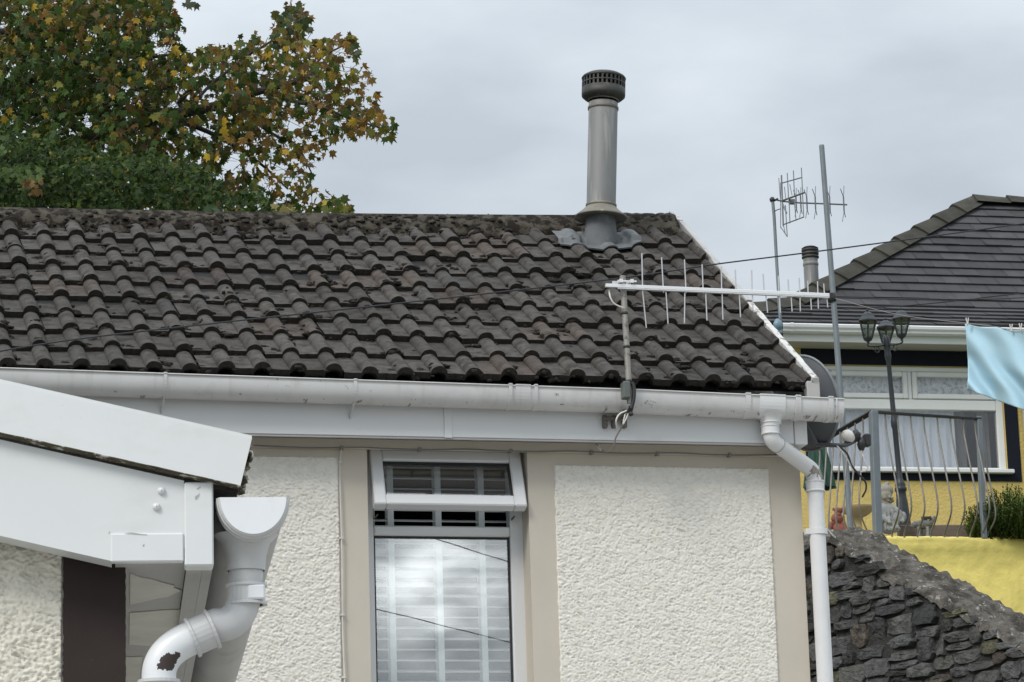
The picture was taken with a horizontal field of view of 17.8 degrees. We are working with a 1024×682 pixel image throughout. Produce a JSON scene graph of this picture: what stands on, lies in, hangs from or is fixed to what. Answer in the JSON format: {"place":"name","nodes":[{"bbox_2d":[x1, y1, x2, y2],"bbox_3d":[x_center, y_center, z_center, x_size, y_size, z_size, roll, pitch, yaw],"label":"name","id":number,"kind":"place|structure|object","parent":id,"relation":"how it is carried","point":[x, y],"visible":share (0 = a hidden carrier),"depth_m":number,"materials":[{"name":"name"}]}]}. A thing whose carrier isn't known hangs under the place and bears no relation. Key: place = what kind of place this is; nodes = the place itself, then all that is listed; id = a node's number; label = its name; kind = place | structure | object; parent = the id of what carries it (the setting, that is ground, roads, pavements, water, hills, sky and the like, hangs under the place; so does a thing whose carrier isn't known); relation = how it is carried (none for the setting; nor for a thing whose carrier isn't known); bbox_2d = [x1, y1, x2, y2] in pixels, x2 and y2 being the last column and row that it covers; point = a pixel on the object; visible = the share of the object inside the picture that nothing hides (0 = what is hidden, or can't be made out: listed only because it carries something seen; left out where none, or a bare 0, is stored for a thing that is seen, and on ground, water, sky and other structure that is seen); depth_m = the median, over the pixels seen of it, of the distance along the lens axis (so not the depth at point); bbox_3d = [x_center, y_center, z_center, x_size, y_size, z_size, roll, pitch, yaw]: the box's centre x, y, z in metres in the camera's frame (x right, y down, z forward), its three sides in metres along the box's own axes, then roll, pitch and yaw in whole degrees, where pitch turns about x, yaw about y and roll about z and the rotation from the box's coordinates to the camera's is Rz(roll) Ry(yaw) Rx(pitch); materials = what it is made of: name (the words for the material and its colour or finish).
{"place":"outdoors","nodes":[
{"label":"outdoors","id":0,"kind":"place"},
{"bbox_2d":[0,0,1023,301],"label":"sky","id":1,"kind":"structure","parent":0,"point":[915,107],"materials":[{"name":"grey"}]},
{"bbox_2d":[0,223,1023,351],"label":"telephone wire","id":2,"kind":"object","parent":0,"point":[492,292],"visible":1,"depth_m":13.03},
{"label":"terrace","id":3,"kind":"structure","parent":0,"visible":0},
{"bbox_2d":[803,447,835,490],"bbox_3d":[3.217,1.788,33.978,0.339,1.758,0.339,-4,-14,11],"label":"parasol","id":4,"kind":"object","parent":3,"relation":"on","point":[814,456],"visible":0.23,"depth_m":34.01,"materials":[{"name":"green fabric"}]},
{"bbox_2d":[819,144,853,527],"bbox_3d":[3.205,0.079,32.224,0.160,4.213,0.088,-2,-13,0],"label":"clothes pole","id":5,"kind":"object","parent":3,"relation":"on","point":[833,301],"visible":0.76,"depth_m":32.29,"materials":[{"name":"metal"}]},
{"bbox_2d":[835,298,1022,329],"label":"clothes line","id":6,"kind":"object","parent":5,"relation":"attached to","point":[927,318],"visible":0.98,"depth_m":31.40,"materials":[{"name":"grey plastic"}]},
{"bbox_2d":[965,324,1023,409],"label":"towel","id":7,"kind":"object","parent":6,"relation":"hanging from","point":[995,355],"visible":1,"depth_m":30.64,"materials":[{"name":"blue fabric"}]},
{"bbox_2d":[836,297,1023,299],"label":"overhead cable","id":8,"kind":"object","parent":5,"relation":"attached to","point":[926,299],"visible":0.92,"depth_m":33.86,"materials":[{"name":"black rubber"}]},
{"bbox_2d":[830,507,846,529],"bbox_3d":[3.099,1.749,31.157,0.202,0.333,0.160,-2,-13,0],"label":"red figurine","id":9,"kind":"object","parent":3,"relation":"on","point":[841,525],"visible":0.4,"depth_m":31.13,"materials":[{"name":"ceramic"}]},
{"bbox_2d":[841,503,871,528],"bbox_3d":[3.549,1.944,33.425,0.344,0.515,0.344,-2,-13,0],"label":"bird bath","id":10,"kind":"object","parent":3,"relation":"on","point":[866,509],"visible":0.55,"depth_m":33.37,"materials":[{"name":"beige stone"}]},
{"bbox_2d":[858,305,910,524],"bbox_3d":[3.771,0.962,32.649,0.529,2.647,0.654,-2,-13,0],"label":"lamp post","id":11,"kind":"object","parent":3,"relation":"on","point":[867,317],"visible":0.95,"depth_m":32.68,"materials":[{"name":"metal"}]},
{"bbox_2d":[881,482,906,534],"bbox_3d":[3.626,1.592,31.176,0.283,0.515,0.217,-2,-13,0],"label":"child statue","id":12,"kind":"object","parent":3,"relation":"on","point":[889,512],"visible":0.77,"depth_m":31.11,"materials":[{"name":"white stone"}]},
{"bbox_2d":[818,410,995,538],"bbox_3d":[3.699,1.348,30.667,1.747,1.396,0.525,-1,-13,-3],"label":"railing","id":13,"kind":"object","parent":3,"relation":"on","point":[876,474],"visible":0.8,"depth_m":30.67,"materials":[{"name":"metal"}]},
{"bbox_2d":[910,516,934,535],"bbox_3d":[3.924,1.773,31.152,0.247,0.210,0.102,-2,-13,0],"label":"animal ornament","id":14,"kind":"object","parent":3,"relation":"on","point":[927,524],"visible":0.92,"depth_m":31.13,"materials":[{"name":"grey stone"}]},
{"bbox_2d":[897,525,968,536],"bbox_3d":[4.051,1.856,31.335,0.704,0.171,0.100,0,-13,-8],"label":"timber edging","id":15,"kind":"object","parent":3,"relation":"on","point":[951,531],"visible":0.34,"depth_m":31.30,"materials":[{"name":"brown wood"}]},
{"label":"yard","id":16,"kind":"structure","parent":0,"visible":0},
{"bbox_2d":[0,379,289,681],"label":"extension building","id":17,"kind":"structure","parent":16,"relation":"on","point":[137,545],"depth_m":6.22,"materials":[{"name":"white plastic"},{"name":"white pebbledash render"},{"name":"grey paint"}]},
{"bbox_3d":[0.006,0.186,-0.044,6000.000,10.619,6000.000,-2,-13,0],"label":"ground","id":18,"kind":"structure","parent":0,"visible":0},
{"bbox_2d":[0,122,275,211],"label":"ivy bush","id":19,"kind":"object","parent":18,"relation":"on","point":[104,171],"visible":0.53,"depth_m":24.89,"materials":[{"name":"green plant"}]},
{"bbox_2d":[0,0,398,212],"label":"sycamore tree","id":20,"kind":"object","parent":18,"relation":"on","point":[85,83],"visible":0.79,"depth_m":28.40,"materials":[{"name":"green plant"}]},
{"bbox_2d":[0,69,843,681],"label":"cottage","id":21,"kind":"structure","parent":18,"relation":"on","point":[662,541],"depth_m":13.41,"materials":[{"name":"beige paint"}]},
{"bbox_2d":[373,466,510,681],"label":"venetian blind","id":22,"kind":"object","parent":21,"relation":"attached to","point":[437,553],"visible":0.64,"depth_m":13.36,"materials":[{"name":"white plastic"}]},
{"bbox_2d":[367,450,526,681],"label":"window","id":23,"kind":"structure","parent":21,"relation":"in","point":[514,501],"depth_m":13.28,"materials":[{"name":"white plastic"}]},
{"bbox_2d":[593,253,832,451],"bbox_3d":[0.823,0.067,13.434,0.986,0.798,0.288,1,-14,-13],"label":"television aerial","id":24,"kind":"object","parent":21,"relation":"attached to","point":[628,387],"visible":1,"depth_m":13.30,"materials":[{"name":"white metal"}]},
{"bbox_2d":[773,355,870,497],"bbox_3d":[1.292,0.375,13.962,0.459,0.641,0.185,-8,-15,23],"label":"satellite dish","id":25,"kind":"object","parent":21,"relation":"attached to","point":[820,435],"visible":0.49,"depth_m":13.90,"materials":[{"name":"grey metal"}]},
{"bbox_2d":[753,194,1023,535],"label":"yellow house","id":26,"kind":"structure","parent":18,"relation":"on","point":[978,264],"depth_m":37.66,"materials":[{"name":"yellow paint"}]},
{"bbox_2d":[770,168,846,335],"bbox_3d":[3.308,-0.912,36.636,0.868,2.022,0.695,-6,-14,18],"label":"rooftop aerial","id":27,"kind":"object","parent":26,"relation":"attached to","point":[790,201],"visible":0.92,"depth_m":36.77,"materials":[{"name":"metal"}]},
{"bbox_2d":[773,318,782,333],"bbox_3d":[2.980,-0.164,36.450,0.140,0.174,0.098,5,-15,-28],"label":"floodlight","id":28,"kind":"object","parent":27,"relation":"attached to","point":[778,324],"visible":0.75,"depth_m":36.41,"materials":[{"name":"metal"}]},
{"bbox_2d":[832,376,901,392],"bbox_3d":[4.030,0.496,37.504,1.034,0.384,0.026,1,-14,-12],"label":"lace curtain","id":29,"kind":"object","parent":26,"relation":"hanging from","point":[865,384],"visible":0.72,"depth_m":37.52,"materials":[{"name":"white fabric"}]},
{"bbox_2d":[829,410,956,467],"bbox_3d":[4.320,1.131,37.422,1.592,0.777,0.056,1,-14,-12],"label":"net curtain","id":30,"kind":"object","parent":26,"relation":"hanging from","point":[920,442],"visible":0.58,"depth_m":37.47,"materials":[{"name":"white fabric"}]},
{"bbox_2d":[824,365,1014,473],"bbox_3d":[4.610,0.901,37.393,2.276,1.258,0.200,1,-14,-12],"label":"window","id":31,"kind":"structure","parent":26,"relation":"in","point":[909,399],"depth_m":37.49,"materials":[{"name":"white plastic"}]},
{"bbox_2d":[844,292,1023,309],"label":"overhead cable","id":32,"kind":"object","parent":26,"relation":"attached to","point":[932,303],"visible":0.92,"depth_m":36.07,"materials":[{"name":"black rubber"}]},
{"bbox_2d":[917,378,981,394],"bbox_3d":[5.071,0.515,37.719,1.052,0.384,0.026,1,-14,-12],"label":"lace curtain","id":33,"kind":"object","parent":26,"relation":"hanging from","point":[939,386],"visible":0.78,"depth_m":37.70,"materials":[{"name":"white fabric"}]},
{"bbox_2d":[953,412,967,467],"bbox_3d":[5.180,1.173,37.708,0.130,0.777,0.026,2,-14,-14],"label":"drape","id":34,"kind":"object","parent":26,"relation":"hanging from","point":[961,452],"visible":0.81,"depth_m":37.71,"materials":[{"name":"grey fabric"}]},
{"bbox_2d":[976,412,990,467],"bbox_3d":[5.457,1.173,37.742,0.130,0.777,0.030,1,-14,-12],"label":"drape","id":35,"kind":"object","parent":26,"relation":"hanging from","point":[986,441],"visible":0.56,"depth_m":37.77,"materials":[{"name":"grey fabric"}]},
{"bbox_2d":[803,526,1023,681],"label":"stone wall","id":36,"kind":"structure","parent":18,"relation":"on","point":[897,614],"depth_m":27.50,"materials":[{"name":"grey stone"}]},
{"bbox_2d":[886,536,1023,613],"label":"retaining wall","id":37,"kind":"structure","parent":18,"relation":"on","point":[993,568],"depth_m":30.73,"materials":[{"name":"yellow paint"}]},
{"bbox_2d":[962,484,1023,538],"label":"shrub","id":38,"kind":"object","parent":37,"relation":"on","point":[1009,523],"visible":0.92,"depth_m":30.91,"materials":[{"name":"green plant"}]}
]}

